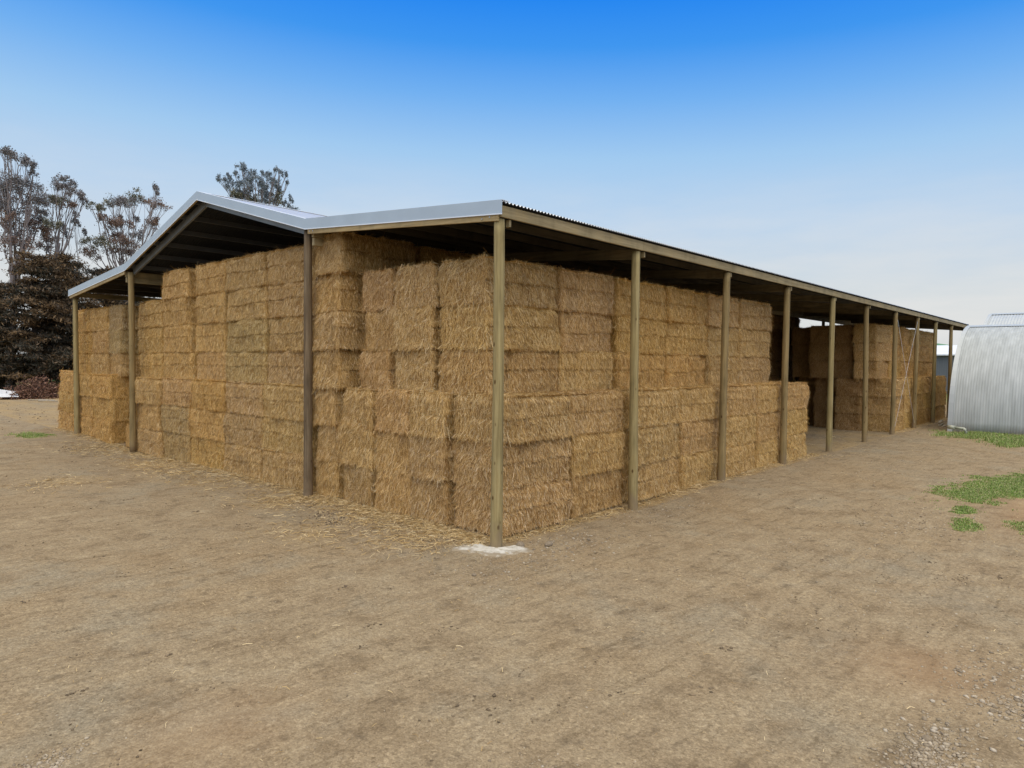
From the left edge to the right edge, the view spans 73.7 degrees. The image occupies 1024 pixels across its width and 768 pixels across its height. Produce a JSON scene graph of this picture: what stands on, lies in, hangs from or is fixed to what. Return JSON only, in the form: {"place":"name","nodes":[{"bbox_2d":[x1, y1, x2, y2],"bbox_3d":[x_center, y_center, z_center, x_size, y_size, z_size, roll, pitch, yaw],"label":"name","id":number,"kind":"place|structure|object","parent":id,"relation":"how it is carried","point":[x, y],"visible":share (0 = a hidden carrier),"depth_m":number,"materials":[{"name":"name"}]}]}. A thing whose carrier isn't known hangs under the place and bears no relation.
{"place":"outdoors","nodes":[
{"label":"outdoors","id":0,"kind":"place"},
{"bbox_2d":[0,381,1023,767],"bbox_3d":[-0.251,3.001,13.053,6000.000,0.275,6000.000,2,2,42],"label":"ground","id":1,"kind":"structure","parent":0,"point":[306,625],"depth_m":9.06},
{"bbox_2d":[0,145,50,389],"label":"gum tree","id":2,"kind":"object","parent":1,"relation":"on","point":[7,186],"visible":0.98,"depth_m":65.36,"materials":[{"name":"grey plant"}]},
{"bbox_2d":[0,373,59,399],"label":"brush pile","id":3,"kind":"object","parent":1,"relation":"on","point":[37,388],"visible":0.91,"depth_m":56.98,"materials":[{"name":"brown plant"}]},
{"bbox_2d":[0,248,81,393],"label":"macrocarpa tree","id":4,"kind":"object","parent":1,"relation":"on","point":[29,291],"visible":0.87,"depth_m":63.29,"materials":[{"name":"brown plant"}]},
{"bbox_2d":[34,172,88,381],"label":"gum tree","id":5,"kind":"object","parent":1,"relation":"on","point":[58,200],"visible":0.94,"depth_m":68.77,"materials":[{"name":"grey plant"}]},
{"bbox_2d":[12,251,110,393],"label":"macrocarpa tree","id":6,"kind":"object","parent":1,"relation":"on","point":[77,281],"visible":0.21,"depth_m":67.36,"materials":[{"name":"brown plant"}]},
{"bbox_2d":[92,416,128,443],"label":"straw bale","id":7,"kind":"object","parent":1,"relation":"on","point":[109,431],"visible":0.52,"depth_m":27.93},
{"bbox_2d":[89,395,137,422],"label":"straw bale","id":8,"kind":"object","parent":7,"relation":"on","point":[114,410],"visible":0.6,"depth_m":27.97},
{"bbox_2d":[91,372,139,400],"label":"straw bale","id":9,"kind":"object","parent":8,"relation":"on","point":[109,386],"visible":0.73,"depth_m":27.93},
{"bbox_2d":[74,181,172,301],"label":"gum tree","id":10,"kind":"object","parent":1,"relation":"on","point":[122,239],"visible":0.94,"depth_m":74.43,"materials":[{"name":"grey plant"}]},
{"bbox_2d":[136,426,166,457],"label":"straw bale","id":11,"kind":"object","parent":1,"relation":"on","point":[149,441],"visible":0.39,"depth_m":24.88},
{"bbox_2d":[136,403,161,430],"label":"straw bale","id":12,"kind":"object","parent":11,"relation":"on","point":[148,415],"visible":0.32,"depth_m":24.95},
{"bbox_2d":[134,376,163,406],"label":"straw bale","id":13,"kind":"object","parent":12,"relation":"on","point":[147,391],"visible":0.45,"depth_m":24.84},
{"bbox_2d":[136,351,164,377],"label":"straw bale","id":14,"kind":"object","parent":13,"relation":"on","point":[151,365],"visible":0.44,"depth_m":25.50},
{"bbox_2d":[137,326,164,354],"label":"straw bale","id":15,"kind":"object","parent":14,"relation":"on","point":[150,339],"visible":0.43,"depth_m":25.54},
{"bbox_2d":[137,298,163,328],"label":"straw bale","id":16,"kind":"object","parent":15,"relation":"on","point":[150,314],"visible":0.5,"depth_m":25.48},
{"bbox_2d":[162,430,191,462],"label":"straw bale","id":17,"kind":"object","parent":1,"relation":"on","point":[177,447],"visible":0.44,"depth_m":23.55},
{"bbox_2d":[158,402,190,437],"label":"straw bale","id":18,"kind":"object","parent":17,"relation":"on","point":[174,418],"visible":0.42,"depth_m":23.57},
{"bbox_2d":[157,377,195,407],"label":"straw bale","id":19,"kind":"object","parent":18,"relation":"on","point":[176,392],"visible":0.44,"depth_m":23.54},
{"bbox_2d":[162,350,197,379],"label":"straw bale","id":20,"kind":"object","parent":19,"relation":"on","point":[181,365],"visible":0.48,"depth_m":23.64},
{"bbox_2d":[161,321,197,354],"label":"straw bale","id":21,"kind":"object","parent":20,"relation":"on","point":[178,337],"visible":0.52,"depth_m":23.57},
{"bbox_2d":[158,296,196,327],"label":"straw bale","id":22,"kind":"object","parent":21,"relation":"on","point":[179,310],"visible":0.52,"depth_m":23.69},
{"bbox_2d":[161,266,197,301],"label":"straw bale","id":23,"kind":"object","parent":22,"relation":"on","point":[178,283],"visible":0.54,"depth_m":23.65},
{"bbox_2d":[188,435,224,468],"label":"straw bale","id":24,"kind":"object","parent":1,"relation":"on","point":[206,452],"visible":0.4,"depth_m":21.99},
{"bbox_2d":[187,407,225,443],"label":"straw bale","id":25,"kind":"object","parent":24,"relation":"on","point":[204,423],"visible":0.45,"depth_m":21.93},
{"bbox_2d":[187,378,226,412],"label":"straw bale","id":26,"kind":"object","parent":25,"relation":"on","point":[208,394],"visible":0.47,"depth_m":21.72},
{"bbox_2d":[193,350,227,379],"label":"straw bale","id":27,"kind":"object","parent":26,"relation":"on","point":[210,365],"visible":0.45,"depth_m":22.14},
{"bbox_2d":[192,322,227,355],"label":"straw bale","id":28,"kind":"object","parent":27,"relation":"on","point":[211,337],"visible":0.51,"depth_m":22.10},
{"bbox_2d":[191,290,228,326],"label":"straw bale","id":29,"kind":"object","parent":28,"relation":"on","point":[210,308],"visible":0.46,"depth_m":21.91},
{"bbox_2d":[190,259,227,296],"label":"straw bale","id":30,"kind":"object","parent":29,"relation":"on","point":[209,277],"visible":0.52,"depth_m":22.02},
{"bbox_2d":[222,442,263,479],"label":"straw bale","id":31,"kind":"object","parent":1,"relation":"on","point":[241,460],"visible":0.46,"depth_m":20.32},
{"bbox_2d":[218,411,263,450],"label":"straw bale","id":32,"kind":"object","parent":31,"relation":"on","point":[244,429],"visible":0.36,"depth_m":20.34},
{"bbox_2d":[222,380,263,417],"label":"straw bale","id":33,"kind":"object","parent":32,"relation":"on","point":[242,397],"visible":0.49,"depth_m":20.31},
{"bbox_2d":[224,349,269,385],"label":"straw bale","id":34,"kind":"object","parent":33,"relation":"on","point":[251,367],"visible":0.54,"depth_m":20.42},
{"bbox_2d":[225,314,269,353],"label":"straw bale","id":35,"kind":"object","parent":34,"relation":"on","point":[251,335],"visible":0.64,"depth_m":20.34},
{"bbox_2d":[225,282,268,322],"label":"straw bale","id":36,"kind":"object","parent":35,"relation":"on","point":[248,303],"visible":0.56,"depth_m":20.38},
{"bbox_2d":[223,251,268,292],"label":"straw bale","id":37,"kind":"object","parent":36,"relation":"on","point":[247,271],"visible":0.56,"depth_m":20.38},
{"bbox_2d":[215,160,299,209],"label":"gum tree","id":38,"kind":"object","parent":1,"relation":"on","point":[237,192],"visible":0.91,"depth_m":92.42,"materials":[{"name":"green plant"}]},
{"bbox_2d":[259,448,316,491],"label":"straw bale","id":39,"kind":"object","parent":1,"relation":"on","point":[282,468],"visible":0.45,"depth_m":18.75},
{"bbox_2d":[259,415,319,456],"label":"straw bale","id":40,"kind":"object","parent":39,"relation":"on","point":[284,435],"visible":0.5,"depth_m":18.75},
{"bbox_2d":[260,380,316,424],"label":"straw bale","id":41,"kind":"object","parent":40,"relation":"on","point":[282,400],"visible":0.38,"depth_m":18.77},
{"bbox_2d":[263,350,313,384],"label":"straw bale","id":42,"kind":"object","parent":41,"relation":"on","point":[285,368],"visible":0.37,"depth_m":18.97},
{"bbox_2d":[265,315,314,354],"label":"straw bale","id":43,"kind":"object","parent":42,"relation":"on","point":[286,334],"visible":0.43,"depth_m":18.90},
{"bbox_2d":[266,279,315,318],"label":"straw bale","id":44,"kind":"object","parent":43,"relation":"on","point":[286,299],"visible":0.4,"depth_m":18.86},
{"bbox_2d":[263,242,318,286],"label":"straw bale","id":45,"kind":"object","parent":44,"relation":"on","point":[286,264],"visible":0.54,"depth_m":18.87},
{"bbox_2d":[313,458,344,497],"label":"straw bale","id":46,"kind":"object","parent":1,"relation":"on","point":[329,477],"visible":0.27,"depth_m":17.31},
{"bbox_2d":[315,423,342,465],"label":"straw bale","id":47,"kind":"object","parent":46,"relation":"on","point":[329,443],"visible":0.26,"depth_m":17.33},
{"bbox_2d":[313,387,346,431],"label":"straw bale","id":48,"kind":"object","parent":47,"relation":"on","point":[328,404],"visible":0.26,"depth_m":17.17},
{"bbox_2d":[312,349,362,394],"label":"straw bale","id":49,"kind":"object","parent":48,"relation":"on","point":[339,369],"visible":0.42,"depth_m":17.04},
{"bbox_2d":[311,308,366,355],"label":"straw bale","id":50,"kind":"object","parent":49,"relation":"on","point":[340,329],"visible":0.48,"depth_m":16.91},
{"bbox_2d":[312,272,363,315],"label":"straw bale","id":51,"kind":"object","parent":50,"relation":"on","point":[332,291],"visible":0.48,"depth_m":17.05},
{"bbox_2d":[312,232,418,277],"bbox_3d":[-3.783,-3.211,17.818,1.703,1.386,2.685,2,2,44],"label":"straw bale","id":52,"kind":"object","parent":51,"relation":"on","point":[345,252],"visible":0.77,"depth_m":17.14},
{"bbox_2d":[336,461,378,506],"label":"straw bale","id":53,"kind":"object","parent":1,"relation":"on","point":[359,487],"visible":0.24,"depth_m":16.41},
{"bbox_2d":[340,425,378,471],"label":"straw bale","id":54,"kind":"object","parent":53,"relation":"on","point":[359,449],"visible":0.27,"depth_m":16.41},
{"bbox_2d":[340,385,376,434],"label":"straw bale","id":55,"kind":"object","parent":54,"relation":"on","point":[358,410],"visible":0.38,"depth_m":16.38},
{"bbox_2d":[358,346,396,389],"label":"straw bale","id":56,"kind":"object","parent":55,"relation":"on","point":[377,370],"visible":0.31,"depth_m":16.11},
{"bbox_2d":[362,308,395,354],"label":"straw bale","id":57,"kind":"object","parent":56,"relation":"on","point":[379,330],"visible":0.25,"depth_m":16.16},
{"bbox_2d":[359,266,397,315],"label":"straw bale","id":58,"kind":"object","parent":57,"relation":"on","point":[378,293],"visible":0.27,"depth_m":16.20},
{"bbox_2d":[372,470,412,515],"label":"straw bale","id":59,"kind":"object","parent":1,"relation":"on","point":[392,492],"visible":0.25,"depth_m":15.54},
{"bbox_2d":[373,430,410,480],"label":"straw bale","id":60,"kind":"object","parent":59,"relation":"on","point":[392,454],"visible":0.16,"depth_m":15.63},
{"bbox_2d":[372,386,413,438],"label":"straw bale","id":61,"kind":"object","parent":60,"relation":"on","point":[392,412],"visible":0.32,"depth_m":15.52},
{"bbox_2d":[391,347,442,390],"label":"straw bale","id":62,"kind":"object","parent":61,"relation":"on","point":[417,370],"visible":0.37,"depth_m":15.24},
{"bbox_2d":[387,303,443,357],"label":"straw bale","id":63,"kind":"object","parent":62,"relation":"on","point":[419,330],"visible":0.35,"depth_m":15.14},
{"bbox_2d":[391,260,442,318],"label":"straw bale","id":64,"kind":"object","parent":63,"relation":"on","point":[416,284],"visible":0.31,"depth_m":15.15},
{"bbox_2d":[408,476,456,525],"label":"straw bale","id":65,"kind":"object","parent":1,"relation":"on","point":[432,501],"visible":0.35,"depth_m":14.74},
{"bbox_2d":[403,434,455,484],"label":"straw bale","id":66,"kind":"object","parent":65,"relation":"on","point":[429,458],"visible":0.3,"depth_m":14.65},
{"bbox_2d":[406,388,457,444],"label":"straw bale","id":67,"kind":"object","parent":66,"relation":"on","point":[431,412],"visible":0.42,"depth_m":14.60},
{"bbox_2d":[452,543,532,556],"bbox_3d":[-0.382,3.098,12.660,1.646,0.066,0.825,1,2,10],"label":"concrete collar","id":68,"kind":"object","parent":1,"relation":"on","point":[479,548],"visible":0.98,"depth_m":12.67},
{"bbox_2d":[0,402,1016,765],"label":"earth clods","id":69,"kind":"object","parent":1,"relation":"on","point":[328,518],"visible":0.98,"depth_m":11.07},
{"bbox_2d":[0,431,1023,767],"bbox_3d":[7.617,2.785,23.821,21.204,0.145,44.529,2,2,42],"label":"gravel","id":70,"kind":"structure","parent":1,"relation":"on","point":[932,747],"depth_m":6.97,"materials":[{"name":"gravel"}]},
{"bbox_2d":[3,417,1023,765],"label":"loose straw","id":71,"kind":"object","parent":1,"relation":"on","point":[413,521],"visible":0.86,"depth_m":15.98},
{"bbox_2d":[451,477,578,539],"bbox_3d":[0.104,2.539,14.721,2.093,1.335,2.614,2,2,43],"label":"straw bale","id":72,"kind":"object","parent":1,"relation":"on","point":[532,505],"visible":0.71,"depth_m":14.15},
{"bbox_2d":[449,434,575,495],"bbox_3d":[0.000,1.639,14.792,2.561,1.350,1.907,-2,3,-44],"label":"straw bale","id":73,"kind":"object","parent":72,"relation":"on","point":[543,460],"visible":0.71,"depth_m":14.11},
{"bbox_2d":[445,387,575,448],"bbox_3d":[0.008,0.699,14.696,1.960,1.300,2.588,3,3,42],"label":"straw bale","id":74,"kind":"object","parent":73,"relation":"on","point":[531,416],"visible":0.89,"depth_m":14.00},
{"bbox_2d":[435,348,562,399],"bbox_3d":[-0.231,-0.238,15.233,1.986,1.441,2.832,2,3,40],"label":"straw bale","id":75,"kind":"object","parent":74,"relation":"on","point":[466,371],"visible":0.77,"depth_m":14.53},
{"bbox_2d":[435,297,562,356],"bbox_3d":[-0.273,-1.207,15.242,1.934,1.328,2.816,2,3,42],"label":"straw bale","id":76,"kind":"object","parent":75,"relation":"on","point":[467,327],"visible":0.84,"depth_m":14.50},
{"bbox_2d":[432,250,560,311],"bbox_3d":[-0.331,-2.164,15.282,2.065,1.364,2.844,2,3,40],"label":"straw bale","id":77,"kind":"object","parent":76,"relation":"on","point":[463,281],"visible":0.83,"depth_m":14.51},
{"bbox_2d":[68,191,968,546],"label":"hay barn","id":78,"kind":"structure","parent":1,"relation":"on","point":[196,229],"depth_m":20.43,"materials":[{"name":"grey"}]},
{"bbox_2d":[569,469,625,518],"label":"straw bale","id":79,"kind":"object","parent":1,"relation":"on","point":[599,491],"visible":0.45,"depth_m":15.92},
{"bbox_2d":[568,428,626,482],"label":"straw bale","id":80,"kind":"object","parent":79,"relation":"on","point":[597,453],"visible":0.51,"depth_m":15.81},
{"bbox_2d":[551,385,626,439],"bbox_3d":[1.604,0.687,16.228,1.610,1.410,2.408,3,3,42],"label":"straw bale","id":81,"kind":"object","parent":80,"relation":"on","point":[598,411],"visible":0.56,"depth_m":15.80},
{"bbox_2d":[557,345,615,391],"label":"straw bale","id":82,"kind":"object","parent":81,"relation":"on","point":[583,370],"visible":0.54,"depth_m":16.39},
{"bbox_2d":[557,311,613,354],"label":"straw bale","id":83,"kind":"object","parent":82,"relation":"on","point":[578,332],"visible":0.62,"depth_m":16.37},
{"bbox_2d":[555,265,617,320],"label":"straw bale","id":84,"kind":"object","parent":83,"relation":"on","point":[592,292],"visible":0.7,"depth_m":16.30},
{"bbox_2d":[620,456,680,503],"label":"straw bale","id":85,"kind":"object","parent":1,"relation":"on","point":[659,477],"visible":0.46,"depth_m":17.77},
{"bbox_2d":[623,422,681,466],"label":"straw bale","id":86,"kind":"object","parent":85,"relation":"on","point":[656,443],"visible":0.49,"depth_m":17.73},
{"bbox_2d":[612,384,683,430],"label":"straw bale","id":87,"kind":"object","parent":86,"relation":"on","point":[658,405],"visible":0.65,"depth_m":17.73},
{"bbox_2d":[611,351,668,388],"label":"straw bale","id":88,"kind":"object","parent":87,"relation":"on","point":[651,370],"visible":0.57,"depth_m":18.27},
{"bbox_2d":[610,313,668,356],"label":"straw bale","id":89,"kind":"object","parent":88,"relation":"on","point":[652,335],"visible":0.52,"depth_m":18.32},
{"bbox_2d":[609,277,670,323],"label":"straw bale","id":90,"kind":"object","parent":89,"relation":"on","point":[652,299],"visible":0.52,"depth_m":18.35},
{"bbox_2d":[677,448,717,488],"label":"straw bale","id":91,"kind":"object","parent":1,"relation":"on","point":[698,467],"visible":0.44,"depth_m":19.47},
{"bbox_2d":[678,418,718,458],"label":"straw bale","id":92,"kind":"object","parent":91,"relation":"on","point":[700,435],"visible":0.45,"depth_m":19.49},
{"bbox_2d":[671,383,719,424],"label":"straw bale","id":93,"kind":"object","parent":92,"relation":"on","point":[700,402],"visible":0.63,"depth_m":19.60},
{"bbox_2d":[663,352,705,387],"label":"straw bale","id":94,"kind":"object","parent":93,"relation":"on","point":[682,370],"visible":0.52,"depth_m":20.04},
{"bbox_2d":[664,321,710,358],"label":"straw bale","id":95,"kind":"object","parent":94,"relation":"on","point":[682,338],"visible":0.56,"depth_m":20.18},
{"bbox_2d":[664,285,708,326],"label":"straw bale","id":96,"kind":"object","parent":95,"relation":"on","point":[687,306],"visible":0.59,"depth_m":20.02},
{"bbox_2d":[716,441,755,476],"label":"straw bale","id":97,"kind":"object","parent":1,"relation":"on","point":[739,459],"visible":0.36,"depth_m":21.50},
{"bbox_2d":[717,412,758,446],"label":"straw bale","id":98,"kind":"object","parent":97,"relation":"on","point":[740,429],"visible":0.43,"depth_m":21.59},
{"bbox_2d":[710,381,760,419],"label":"straw bale","id":99,"kind":"object","parent":98,"relation":"on","point":[742,398],"visible":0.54,"depth_m":21.68},
{"bbox_2d":[703,354,740,384],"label":"straw bale","id":100,"kind":"object","parent":99,"relation":"on","point":[712,372],"visible":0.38,"depth_m":21.55},
{"bbox_2d":[705,325,740,359],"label":"straw bale","id":101,"kind":"object","parent":100,"relation":"on","point":[713,340],"visible":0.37,"depth_m":21.76},
{"bbox_2d":[705,291,742,328],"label":"straw bale","id":102,"kind":"object","parent":101,"relation":"on","point":[713,314],"visible":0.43,"depth_m":21.60},
{"bbox_2d":[753,437,779,467],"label":"straw bale","id":103,"kind":"object","parent":1,"relation":"on","point":[766,452],"visible":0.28,"depth_m":23.21},
{"bbox_2d":[753,410,783,443],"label":"straw bale","id":104,"kind":"object","parent":103,"relation":"on","point":[768,425],"visible":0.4,"depth_m":23.20},
{"bbox_2d":[745,381,780,415],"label":"straw bale","id":105,"kind":"object","parent":104,"relation":"on","point":[769,398],"visible":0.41,"depth_m":23.18},
{"bbox_2d":[738,356,771,383],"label":"straw bale","id":106,"kind":"object","parent":105,"relation":"on","point":[757,369],"visible":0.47,"depth_m":23.81},
{"bbox_2d":[737,327,771,359],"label":"straw bale","id":107,"kind":"object","parent":106,"relation":"on","point":[753,342],"visible":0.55,"depth_m":23.66},
{"bbox_2d":[737,297,774,332],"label":"straw bale","id":108,"kind":"object","parent":107,"relation":"on","point":[756,315],"visible":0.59,"depth_m":23.62},
{"bbox_2d":[867,411,905,431],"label":"straw bale","id":109,"kind":"object","parent":1,"relation":"on","point":[878,423],"visible":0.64,"depth_m":35.88},
{"bbox_2d":[868,396,907,415],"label":"straw bale","id":110,"kind":"object","parent":109,"relation":"on","point":[878,405],"visible":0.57,"depth_m":35.84},
{"bbox_2d":[868,377,906,397],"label":"straw bale","id":111,"kind":"object","parent":110,"relation":"on","point":[879,387],"visible":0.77,"depth_m":35.74},
{"bbox_2d":[852,360,888,381],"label":"straw bale","id":112,"kind":"object","parent":111,"relation":"on","point":[876,370],"visible":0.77,"depth_m":35.62},
{"bbox_2d":[852,342,890,363],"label":"straw bale","id":113,"kind":"object","parent":112,"relation":"on","point":[879,352],"visible":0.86,"depth_m":35.66},
{"bbox_2d":[851,323,890,344],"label":"straw bale","id":114,"kind":"object","parent":113,"relation":"on","point":[880,333],"visible":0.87,"depth_m":35.71},
{"bbox_2d":[947,324,1023,435],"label":"curved iron hut","id":115,"kind":"object","parent":1,"relation":"on","point":[986,393],"visible":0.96,"depth_m":35.81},
{"bbox_2d":[0,0,1023,352],"label":"sky","id":116,"kind":"structure","parent":0,"point":[873,149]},
{"bbox_2d":[909,468,1023,538],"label":"grass","id":117,"kind":"structure","parent":0,"point":[977,491],"depth_m":18.45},
{"bbox_2d":[917,429,1023,448],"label":"grass","id":118,"kind":"structure","parent":0,"point":[1008,440],"depth_m":32.83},
{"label":"straw bale","id":119,"kind":"object","parent":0,"visible":0},
{"bbox_2d":[415,243,478,263],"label":"straw bale","id":120,"kind":"object","parent":119,"relation":"on","point":[427,254],"visible":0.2,"depth_m":18.87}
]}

